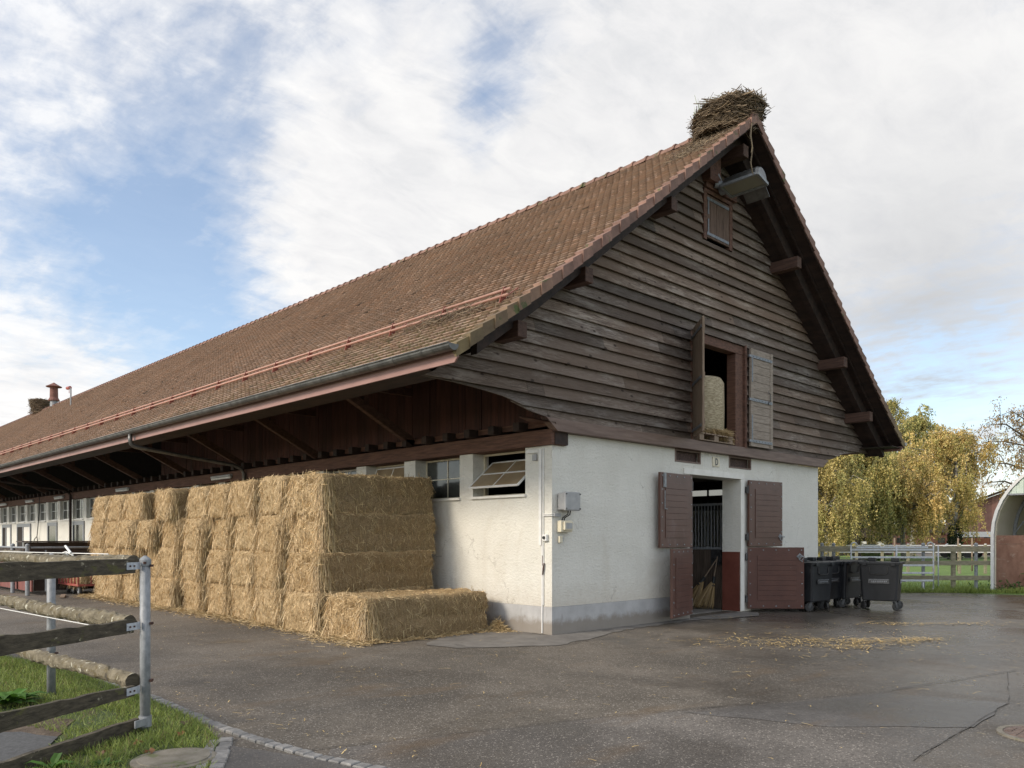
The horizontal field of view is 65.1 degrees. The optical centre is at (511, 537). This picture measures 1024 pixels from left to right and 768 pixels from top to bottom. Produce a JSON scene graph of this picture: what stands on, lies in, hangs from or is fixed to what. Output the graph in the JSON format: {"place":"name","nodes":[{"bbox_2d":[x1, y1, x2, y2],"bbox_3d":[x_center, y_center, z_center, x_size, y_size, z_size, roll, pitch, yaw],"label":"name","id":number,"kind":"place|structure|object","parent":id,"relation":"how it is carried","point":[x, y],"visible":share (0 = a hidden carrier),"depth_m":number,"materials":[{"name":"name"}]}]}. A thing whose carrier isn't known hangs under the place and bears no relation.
{"place":"outdoors","nodes":[
{"label":"outdoors","id":0,"kind":"place"},
{"bbox_2d":[0,655,220,767],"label":"lawn","id":1,"kind":"structure","parent":0,"point":[58,738],"depth_m":7.19,"materials":[{"name":"plant"}]},
{"bbox_2d":[0,688,50,704],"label":"weed plant","id":2,"kind":"object","parent":1,"relation":"on","point":[16,695],"visible":0.91,"depth_m":7.88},
{"bbox_2d":[0,732,56,761],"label":"dark paving","id":3,"kind":"structure","parent":1,"relation":"on","point":[13,744],"depth_m":6.42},
{"bbox_2d":[5,718,75,735],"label":"bare soil","id":4,"kind":"structure","parent":1,"relation":"on","point":[39,730],"depth_m":6.90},
{"bbox_2d":[24,753,75,767],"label":"weed plant","id":5,"kind":"object","parent":1,"relation":"on","point":[55,758],"visible":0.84,"depth_m":5.71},
{"bbox_2d":[130,748,216,767],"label":"inspection cover","id":6,"kind":"object","parent":1,"relation":"on","point":[180,757],"visible":0.94,"depth_m":5.90,"materials":[{"name":"concrete"}]},
{"bbox_2d":[224,746,354,767],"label":"path asphalt","id":7,"kind":"structure","parent":0,"point":[240,757],"depth_m":5.91,"materials":[{"name":"asphalt"}]},
{"bbox_2d":[0,580,1023,767],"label":"asphalt yard","id":8,"kind":"structure","parent":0,"point":[417,683],"depth_m":10.02,"materials":[{"name":"asphalt"}]},
{"bbox_2d":[0,541,95,595],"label":"trailer","id":9,"kind":"object","parent":8,"relation":"on","point":[54,546],"visible":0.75,"depth_m":24.23,"materials":[{"name":"metal"}]},
{"bbox_2d":[0,559,151,767],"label":"board fence","id":10,"kind":"object","parent":8,"relation":"on","point":[17,571],"visible":0.98,"depth_m":5.99,"materials":[{"name":"wood"}]},
{"bbox_2d":[58,576,95,593],"bbox_3d":[-12.276,1.104,24.192,2.060,1.088,1.970,0,0,-44],"label":"hay cart","id":11,"kind":"object","parent":8,"relation":"on","point":[69,589],"visible":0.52,"depth_m":23.24,"materials":[{"name":"red paint"}]},
{"bbox_2d":[69,576,94,590],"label":"straw bale","id":12,"kind":"object","parent":11,"relation":"on","point":[84,580],"visible":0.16,"depth_m":22.97},
{"bbox_2d":[0,545,153,732],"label":"log rail fence","id":13,"kind":"object","parent":8,"relation":"on","point":[50,657],"visible":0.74,"depth_m":7.33,"materials":[{"name":"wood"}]},
{"bbox_2d":[89,575,104,595],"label":"straw bale","id":14,"kind":"object","parent":8,"relation":"on","point":[99,584],"visible":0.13,"depth_m":22.27},
{"bbox_2d":[90,547,103,581],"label":"straw bale","id":15,"kind":"object","parent":14,"relation":"on","point":[97,550],"visible":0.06,"depth_m":22.31},
{"bbox_2d":[87,521,105,555],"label":"straw bale","id":16,"kind":"object","parent":15,"relation":"on","point":[97,529],"visible":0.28,"depth_m":22.16},
{"bbox_2d":[90,494,116,528],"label":"straw bale","id":17,"kind":"object","parent":16,"relation":"on","point":[100,512],"visible":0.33,"depth_m":22.07},
{"bbox_2d":[103,575,123,599],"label":"straw bale","id":18,"kind":"object","parent":8,"relation":"on","point":[113,586],"visible":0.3,"depth_m":21.12},
{"bbox_2d":[102,547,122,583],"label":"straw bale","id":19,"kind":"object","parent":18,"relation":"on","point":[111,551],"visible":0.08,"depth_m":21.29},
{"bbox_2d":[101,520,121,554],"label":"straw bale","id":20,"kind":"object","parent":19,"relation":"on","point":[110,528],"visible":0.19,"depth_m":21.32},
{"bbox_2d":[106,494,127,522],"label":"straw bale","id":21,"kind":"object","parent":20,"relation":"on","point":[116,503],"visible":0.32,"depth_m":21.30},
{"bbox_2d":[121,575,139,600],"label":"straw bale","id":22,"kind":"object","parent":8,"relation":"on","point":[131,592],"visible":0.23,"depth_m":20.54},
{"bbox_2d":[118,548,146,585],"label":"straw bale","id":23,"kind":"object","parent":22,"relation":"on","point":[137,573],"visible":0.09,"depth_m":20.24},
{"bbox_2d":[112,518,142,554],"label":"straw bale","id":24,"kind":"object","parent":23,"relation":"on","point":[125,531],"visible":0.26,"depth_m":20.19},
{"bbox_2d":[121,491,155,519],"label":"straw bale","id":25,"kind":"object","parent":24,"relation":"on","point":[138,505],"visible":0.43,"depth_m":20.38},
{"bbox_2d":[151,576,156,603],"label":"straw bale","id":26,"kind":"object","parent":8,"relation":"on","point":[153,586],"visible":0.11,"depth_m":19.65},
{"bbox_2d":[145,549,159,583],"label":"straw bale","id":27,"kind":"object","parent":26,"relation":"on","point":[154,569],"visible":0.12,"depth_m":19.54},
{"bbox_2d":[133,519,163,560],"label":"straw bale","id":28,"kind":"object","parent":27,"relation":"on","point":[148,539],"visible":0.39,"depth_m":19.32},
{"bbox_2d":[152,576,184,610],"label":"straw bale","id":29,"kind":"object","parent":8,"relation":"on","point":[168,594],"visible":0.35,"depth_m":18.38},
{"bbox_2d":[154,546,184,588],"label":"straw bale","id":30,"kind":"object","parent":29,"relation":"on","point":[169,563],"visible":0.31,"depth_m":18.50},
{"bbox_2d":[160,516,186,556],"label":"straw bale","id":31,"kind":"object","parent":30,"relation":"on","point":[172,538],"visible":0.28,"depth_m":18.37},
{"bbox_2d":[149,487,189,533],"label":"straw bale","id":32,"kind":"object","parent":31,"relation":"on","point":[170,504],"visible":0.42,"depth_m":18.41},
{"bbox_2d":[179,580,209,613],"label":"straw bale","id":33,"kind":"object","parent":8,"relation":"on","point":[193,600],"visible":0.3,"depth_m":17.67},
{"bbox_2d":[177,549,208,593],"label":"straw bale","id":34,"kind":"object","parent":33,"relation":"on","point":[192,566],"visible":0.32,"depth_m":17.63},
{"bbox_2d":[181,516,213,561],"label":"straw bale","id":35,"kind":"object","parent":34,"relation":"on","point":[196,532],"visible":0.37,"depth_m":17.48},
{"bbox_2d":[185,485,212,526],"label":"straw bale","id":36,"kind":"object","parent":35,"relation":"on","point":[196,501],"visible":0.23,"depth_m":17.78},
{"bbox_2d":[203,582,233,615],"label":"straw bale","id":37,"kind":"object","parent":8,"relation":"on","point":[218,601],"visible":0.28,"depth_m":16.79},
{"bbox_2d":[202,547,233,596],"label":"straw bale","id":38,"kind":"object","parent":37,"relation":"on","point":[219,564],"visible":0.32,"depth_m":16.65},
{"bbox_2d":[208,518,235,549],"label":"straw bale","id":39,"kind":"object","parent":38,"relation":"on","point":[222,537],"visible":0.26,"depth_m":16.90},
{"bbox_2d":[204,481,234,530],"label":"straw bale","id":40,"kind":"object","parent":39,"relation":"on","point":[217,498],"visible":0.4,"depth_m":16.75},
{"bbox_2d":[229,584,255,620],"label":"straw bale","id":41,"kind":"object","parent":8,"relation":"on","point":[242,606],"visible":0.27,"depth_m":15.94},
{"bbox_2d":[227,550,255,597],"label":"straw bale","id":42,"kind":"object","parent":41,"relation":"on","point":[241,565],"visible":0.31,"depth_m":15.88},
{"bbox_2d":[231,515,266,557],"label":"straw bale","id":43,"kind":"object","parent":42,"relation":"on","point":[244,533],"visible":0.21,"depth_m":15.88},
{"bbox_2d":[225,478,261,527],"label":"straw bale","id":44,"kind":"object","parent":43,"relation":"on","point":[245,498],"visible":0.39,"depth_m":15.76},
{"bbox_2d":[104,681,389,767],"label":"sett kerb","id":45,"kind":"structure","parent":8,"relation":"on","point":[222,750],"depth_m":6.30,"materials":[{"name":"stone"}]},
{"bbox_2d":[249,587,285,628],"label":"straw bale","id":46,"kind":"object","parent":8,"relation":"on","point":[269,609],"visible":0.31,"depth_m":14.81},
{"bbox_2d":[247,549,288,600],"bbox_3d":[-3.749,0.699,15.804,2.710,1.139,1.298,0,0,-44],"label":"straw bale","id":47,"kind":"object","parent":46,"relation":"on","point":[268,574],"visible":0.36,"depth_m":14.82},
{"bbox_2d":[252,512,290,567],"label":"straw bale","id":48,"kind":"object","parent":47,"relation":"on","point":[272,530],"visible":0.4,"depth_m":14.75},
{"bbox_2d":[253,474,297,522],"bbox_3d":[-3.636,-0.667,15.850,2.705,1.100,1.235,1,-1,-43],"label":"straw bale","id":49,"kind":"object","parent":48,"relation":"on","point":[272,489],"visible":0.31,"depth_m":14.96},
{"bbox_2d":[73,592,520,647],"bbox_3d":[-6.261,1.554,18.158,3.721,0.363,15.203,0,0,-44],"label":"trodden straw","id":50,"kind":"object","parent":8,"relation":"on","point":[497,625],"visible":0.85,"depth_m":14.22,"materials":[{"name":"plant"}]},
{"bbox_2d":[280,585,427,635],"bbox_3d":[-2.830,1.405,14.791,2.649,1.165,1.492,-1,0,-44],"label":"straw bale","id":51,"kind":"object","parent":8,"relation":"on","point":[302,610],"visible":0.39,"depth_m":13.88},
{"bbox_2d":[281,545,434,605],"bbox_3d":[-2.795,0.698,14.868,2.741,1.140,1.444,0,0,-43],"label":"straw bale","id":52,"kind":"object","parent":51,"relation":"on","point":[313,572],"visible":0.88,"depth_m":14.24},
{"bbox_2d":[284,509,436,559],"bbox_3d":[-2.770,0.005,15.023,2.741,1.151,1.473,1,0,-43],"label":"straw bale","id":53,"kind":"object","parent":52,"relation":"on","point":[351,532],"visible":0.88,"depth_m":14.41},
{"bbox_2d":[283,469,435,530],"bbox_3d":[-2.818,-0.684,15.027,2.741,1.148,1.523,-1,1,-45],"label":"straw bale","id":54,"kind":"object","parent":53,"relation":"on","point":[323,494],"visible":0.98,"depth_m":14.36},
{"bbox_2d":[318,586,490,643],"bbox_3d":[-1.783,1.390,13.783,2.933,1.130,1.507,0,0,-45],"label":"straw bale","id":55,"kind":"object","parent":8,"relation":"on","point":[367,616],"visible":0.94,"depth_m":13.13},
{"bbox_2d":[0,111,906,634],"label":"barn","id":56,"kind":"structure","parent":8,"relation":"on","point":[620,325],"depth_m":16.47,"materials":[{"name":"paint"}]},
{"bbox_2d":[2,524,11,545],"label":"box door","id":57,"kind":"structure","parent":56,"relation":"in","point":[6,529],"depth_m":40.63,"materials":[{"name":"wood"}]},
{"bbox_2d":[17,523,30,546],"bbox_3d":[-23.329,0.485,38.319,0.050,2.330,2.500,0,0,-44],"label":"box door","id":58,"kind":"structure","parent":56,"relation":"in","point":[23,530],"depth_m":38.36,"materials":[{"name":"wood"}]},
{"bbox_2d":[26,397,49,414],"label":"stork nest","id":59,"kind":"object","parent":56,"relation":"on","point":[37,405],"visible":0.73,"depth_m":53.85,"materials":[{"name":"plant"}]},
{"bbox_2d":[47,522,57,540],"bbox_3d":[-20.003,0.485,34.892,0.050,2.330,1.450,0,0,-44],"label":"box door","id":60,"kind":"structure","parent":56,"relation":"in","point":[52,527],"depth_m":34.89,"materials":[{"name":"wood"}]},
{"bbox_2d":[72,499,83,519],"bbox_3d":[-17.483,-1.151,32.416,0.220,0.853,1.450,0,0,-44],"label":"window","id":61,"kind":"structure","parent":56,"relation":"in","point":[79,502],"depth_m":32.67,"materials":[{"name":"white paint"}]},
{"bbox_2d":[72,521,84,540],"bbox_3d":[-17.444,0.485,32.254,0.050,2.330,1.500,0,0,-44],"label":"box door","id":62,"kind":"structure","parent":56,"relation":"in","point":[78,527],"depth_m":32.25,"materials":[{"name":"wood"}]},
{"bbox_2d":[375,464,403,477],"bbox_3d":[-2.622,-1.151,17.207,0.370,0.853,1.450,0,0,-44],"label":"window","id":63,"kind":"structure","parent":56,"relation":"in","point":[393,470],"depth_m":17.32,"materials":[{"name":"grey glass"}]},
{"bbox_2d":[426,458,460,501],"bbox_3d":[-1.388,-1.151,15.935,0.370,0.853,1.450,0,0,-44],"label":"window","id":64,"kind":"structure","parent":56,"relation":"in","point":[444,474],"depth_m":16.10,"materials":[{"name":"glass"}]},
{"bbox_2d":[380,283,522,341],"bbox_3d":[-1.042,-3.560,13.008,0.773,0.700,3.305,0,0,-44],"label":"moss","id":65,"kind":"object","parent":56,"relation":"on","point":[446,316],"visible":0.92,"depth_m":12.81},
{"bbox_2d":[468,451,526,498],"bbox_3d":[-0.132,-1.151,14.684,0.651,0.853,1.450,0,0,-44],"label":"window","id":66,"kind":"structure","parent":56,"relation":"in","point":[503,473],"depth_m":14.73,"materials":[{"name":"glass"}]},
{"bbox_2d":[526,448,560,632],"bbox_3d":[0.497,0.045,13.788,0.679,3.170,0.191,0,0,31],"label":"cable trunking","id":67,"kind":"object","parent":56,"relation":"attached to","point":[534,456],"visible":1,"depth_m":13.76,"materials":[{"name":"white paint"}]},
{"bbox_2d":[557,520,572,531],"bbox_3d":[0.921,-0.200,13.743,0.290,0.200,0.144,0,0,-44],"label":"wall socket","id":68,"kind":"object","parent":56,"relation":"attached to","point":[564,526],"depth_m":13.67,"materials":[{"name":"beige plastic"}]},
{"bbox_2d":[558,492,580,519],"bbox_3d":[0.972,-0.541,13.733,0.390,0.489,0.230,0,0,-44],"label":"junction box","id":69,"kind":"object","parent":56,"relation":"attached to","point":[569,501],"visible":1,"depth_m":13.63,"materials":[{"name":"grey plastic"}]},
{"bbox_2d":[658,472,692,547],"bbox_3d":[3.283,-0.545,15.979,0.089,1.470,1.251,0,0,42],"label":"door leaf","id":70,"kind":"structure","parent":56,"relation":"in","point":[674,490],"depth_m":15.88,"materials":[{"name":"paint"}]},
{"bbox_2d":[670,548,692,618],"bbox_3d":[3.371,0.880,15.922,1.216,1.340,0.398,0,0,-44],"label":"door leaf","id":71,"kind":"structure","parent":56,"relation":"in","point":[681,560],"depth_m":15.76,"materials":[{"name":"paint"}]},
{"bbox_2d":[655,118,747,166],"bbox_3d":[3.709,-7.996,16.390,1.550,1.262,1.957,0,0,-44],"label":"nest debris","id":72,"kind":"object","parent":56,"relation":"on","point":[690,148],"visible":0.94,"depth_m":16.22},
{"bbox_2d":[693,560,715,607],"bbox_3d":[4.284,1.053,18.639,0.905,1.163,0.365,0,0,28],"label":"besom broom","id":73,"kind":"object","parent":56,"relation":"on","point":[697,589],"visible":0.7,"depth_m":18.62,"materials":[{"name":"brown wood"}]},
{"bbox_2d":[693,557,717,608],"bbox_3d":[4.371,1.031,18.568,0.692,1.207,0.428,0,0,31],"label":"besom broom","id":74,"kind":"object","parent":56,"relation":"on","point":[707,595],"visible":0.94,"depth_m":18.49,"materials":[{"name":"brown wood"}]},
{"bbox_2d":[690,503,721,608],"bbox_3d":[2.451,0.410,21.026,0.090,2.440,7.255,0,0,-44],"label":"stall partition","id":75,"kind":"object","parent":56,"relation":"on","point":[704,558],"visible":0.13,"depth_m":18.79,"materials":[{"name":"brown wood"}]},
{"bbox_2d":[692,481,721,510],"bbox_3d":[5.531,-1.175,22.648,0.070,0.810,1.390,0,0,-44],"label":"rear window","id":76,"kind":"structure","parent":56,"relation":"in","point":[702,492],"depth_m":22.63,"materials":[{"name":"glass"}]},
{"bbox_2d":[694,432,732,444],"bbox_3d":[3.899,-2.096,17.300,1.320,0.157,1.210,0,0,-44],"label":"pallet","id":77,"kind":"object","parent":56,"relation":"on","point":[713,438],"visible":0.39,"depth_m":16.86,"materials":[{"name":"brown wood"}]},
{"bbox_2d":[703,375,737,444],"bbox_3d":[4.079,-2.696,17.789,1.843,1.647,1.810,0,0,-44],"label":"round bale","id":78,"kind":"object","parent":77,"relation":"on","point":[714,410],"visible":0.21,"depth_m":17.25,"materials":[{"name":"plant"}]},
{"bbox_2d":[686,84,771,144],"bbox_3d":[4.487,-8.659,16.819,1.804,0.965,1.767,0,0,-44],"label":"stork nest","id":79,"kind":"object","parent":56,"relation":"on","point":[723,111],"visible":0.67,"depth_m":16.28,"materials":[{"name":"plant"}]},
{"bbox_2d":[714,166,769,203],"bbox_3d":[4.746,-7.697,16.717,1.137,1.207,0.842,0,0,28],"label":"floodlight","id":80,"kind":"object","parent":56,"relation":"attached to","point":[749,186],"visible":0.93,"depth_m":16.65,"materials":[{"name":"metal"}]},
{"bbox_2d":[745,480,784,545],"bbox_3d":[5.804,-0.555,18.346,1.331,1.490,0.135,0,0,-37],"label":"door leaf","id":81,"kind":"structure","parent":56,"relation":"in","point":[764,498],"depth_m":18.30,"materials":[{"name":"paint"}]},
{"bbox_2d":[745,547,804,608],"bbox_3d":[5.876,0.895,17.925,1.291,1.370,0.135,0,0,4],"label":"door leaf","id":82,"kind":"structure","parent":56,"relation":"in","point":[775,575],"depth_m":17.92,"materials":[{"name":"paint"}]},
{"bbox_2d":[66,602,1021,767],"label":"loose straw","id":83,"kind":"object","parent":8,"relation":"on","point":[878,639],"visible":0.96,"depth_m":12.57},
{"bbox_2d":[427,618,701,647],"bbox_3d":[1.336,1.648,14.181,6.084,0.001,3.280,0,0,-15],"label":"concrete apron","id":84,"kind":"object","parent":8,"relation":"on","point":[499,639],"visible":0.79,"depth_m":13.15,"materials":[{"name":"concrete"}]},
{"bbox_2d":[308,670,1013,749],"bbox_3d":[2.339,1.644,7.968,8.862,0.001,0.269,0,0,-26],"label":"tar seam","id":85,"kind":"object","parent":8,"relation":"on","point":[647,712],"visible":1,"depth_m":7.51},
{"bbox_2d":[328,692,1007,767],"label":"relaid asphalt","id":86,"kind":"structure","parent":8,"relation":"on","point":[681,739],"depth_m":6.38,"materials":[{"name":"asphalt"}]},
{"bbox_2d":[688,693,1005,726],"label":"fine asphalt","id":87,"kind":"structure","parent":86,"relation":"on","point":[892,710],"depth_m":7.62,"materials":[{"name":"asphalt"}]},
{"bbox_2d":[692,612,758,618],"bbox_3d":[4.679,1.644,16.999,2.140,0.001,0.791,0,0,-44],"label":"door sill slab","id":88,"kind":"structure","parent":8,"relation":"on","point":[731,615],"depth_m":17.01,"materials":[{"name":"concrete"}]},
{"bbox_2d":[788,558,834,610],"bbox_3d":[6.816,1.056,18.402,1.060,1.182,0.850,0,0,-36],"label":"wheeled bin","id":89,"kind":"object","parent":8,"relation":"on","point":[817,580],"visible":0.69,"depth_m":18.03,"materials":[{"name":"plastic"}]},
{"bbox_2d":[804,557,843,608],"bbox_3d":[7.291,1.056,19.003,1.060,1.182,0.850,0,0,-40],"label":"wheeled bin","id":90,"kind":"object","parent":8,"relation":"on","point":[835,583],"visible":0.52,"depth_m":18.83,"materials":[{"name":"plastic"}]},
{"bbox_2d":[817,557,860,607],"bbox_3d":[7.941,1.056,19.411,1.060,1.182,0.850,0,0,-40],"label":"wheeled bin","id":91,"kind":"object","parent":8,"relation":"on","point":[850,576],"visible":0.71,"depth_m":19.06,"materials":[{"name":"plastic"}]},
{"bbox_2d":[822,556,866,604],"bbox_3d":[8.370,1.056,20.217,1.060,1.182,0.850,0,0,-42],"label":"wheeled bin","id":92,"kind":"object","parent":8,"relation":"on","point":[848,600],"visible":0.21,"depth_m":20.21,"materials":[{"name":"plastic"}]},
{"bbox_2d":[856,558,906,610],"bbox_3d":[8.542,1.056,18.553,1.060,1.182,0.850,0,0,33],"label":"wheeled bin","id":93,"kind":"object","parent":8,"relation":"on","point":[881,580],"visible":1,"depth_m":18.28,"materials":[{"name":"plastic"}]},
{"bbox_2d":[996,724,1023,741],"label":"manhole cover","id":94,"kind":"object","parent":8,"relation":"on","point":[1015,732],"visible":1,"depth_m":6.80,"materials":[{"name":"concrete"}]},
{"bbox_2d":[0,0,1023,499],"label":"sky","id":95,"kind":"structure","parent":0,"point":[176,176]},
{"bbox_2d":[818,528,894,555],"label":"shed","id":96,"kind":"structure","parent":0,"point":[865,542],"depth_m":75.50,"materials":[{"name":"brown wood"}]},
{"bbox_2d":[818,553,1023,594],"bbox_3d":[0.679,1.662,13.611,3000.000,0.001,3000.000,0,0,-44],"label":"meadow","id":97,"kind":"structure","parent":0,"point":[946,570],"depth_m":41.01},
{"bbox_2d":[801,454,877,555],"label":"weeping tree","id":98,"kind":"object","parent":97,"relation":"on","point":[846,500],"visible":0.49,"depth_m":50.26,"materials":[{"name":"yellow plant"}]},
{"bbox_2d":[818,452,910,559],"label":"weeping tree","id":99,"kind":"object","parent":97,"relation":"on","point":[877,471],"visible":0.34,"depth_m":56.73,"materials":[{"name":"green plant"}]},
{"bbox_2d":[862,397,909,531],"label":"birch tree","id":100,"kind":"object","parent":97,"relation":"on","point":[898,417],"visible":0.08,"depth_m":79.41,"materials":[{"name":"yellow plant"}]},
{"bbox_2d":[850,542,938,590],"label":"metal gate","id":101,"kind":"structure","parent":97,"relation":"on","point":[895,556],"depth_m":24.85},
{"bbox_2d":[818,543,989,589],"bbox_3d":[11.876,0.910,25.357,6.588,1.520,0.158,0,0,0],"label":"paddock fence","id":102,"kind":"object","parent":97,"relation":"on","point":[953,577],"visible":0.55,"depth_m":25.28,"materials":[{"name":"grey wood"}]},
{"bbox_2d":[829,545,989,573],"bbox_3d":[18.273,0.980,37.000,10.705,1.340,0.100,0,0,0],"label":"field fence","id":103,"kind":"object","parent":97,"relation":"on","point":[959,557],"visible":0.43,"depth_m":36.95,"materials":[{"name":"wood"}]},
{"bbox_2d":[869,449,958,559],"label":"birch tree","id":104,"kind":"object","parent":97,"relation":"on","point":[934,506],"visible":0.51,"depth_m":57.83,"materials":[{"name":"yellow plant"}]},
{"bbox_2d":[892,526,947,544],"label":"shed","id":105,"kind":"structure","parent":97,"relation":"on","point":[937,542],"depth_m":93.50,"materials":[{"name":"brown wood"}]},
{"bbox_2d":[886,404,961,555],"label":"birch tree","id":106,"kind":"object","parent":97,"relation":"on","point":[919,424],"visible":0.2,"depth_m":71.14,"materials":[{"name":"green plant"}]},
{"bbox_2d":[893,423,1008,559],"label":"birch tree","id":107,"kind":"object","parent":97,"relation":"on","point":[953,451],"visible":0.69,"depth_m":60.68,"materials":[{"name":"yellow plant"}]},
{"bbox_2d":[901,580,1023,593],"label":"verge grass","id":108,"kind":"structure","parent":97,"relation":"on","point":[908,588],"depth_m":24.39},
{"bbox_2d":[959,538,989,556],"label":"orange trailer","id":109,"kind":"object","parent":97,"relation":"on","point":[983,541],"visible":0.09,"depth_m":65.35,"materials":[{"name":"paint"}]},
{"bbox_2d":[964,396,1023,499],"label":"bare tree","id":110,"kind":"object","parent":97,"relation":"on","point":[1015,456],"visible":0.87,"depth_m":47.69,"materials":[{"name":"brown plant"}]},
{"bbox_2d":[990,474,1023,589],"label":"tunnel shelter","id":111,"kind":"object","parent":97,"relation":"on","point":[1007,546],"visible":0.98,"depth_m":25.14,"materials":[{"name":"white paint"}]},
{"bbox_2d":[945,488,1006,554],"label":"red barn","id":112,"kind":"structure","parent":0,"point":[993,502],"depth_m":77.88,"materials":[{"name":"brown wood"}]},
{"label":"far track","id":113,"kind":"structure","parent":0,"visible":0},
{"bbox_2d":[831,544,989,552],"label":"field fence","id":114,"kind":"object","parent":113,"relation":"on","point":[912,545],"visible":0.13,"depth_m":53.98,"materials":[{"name":"white paint"}]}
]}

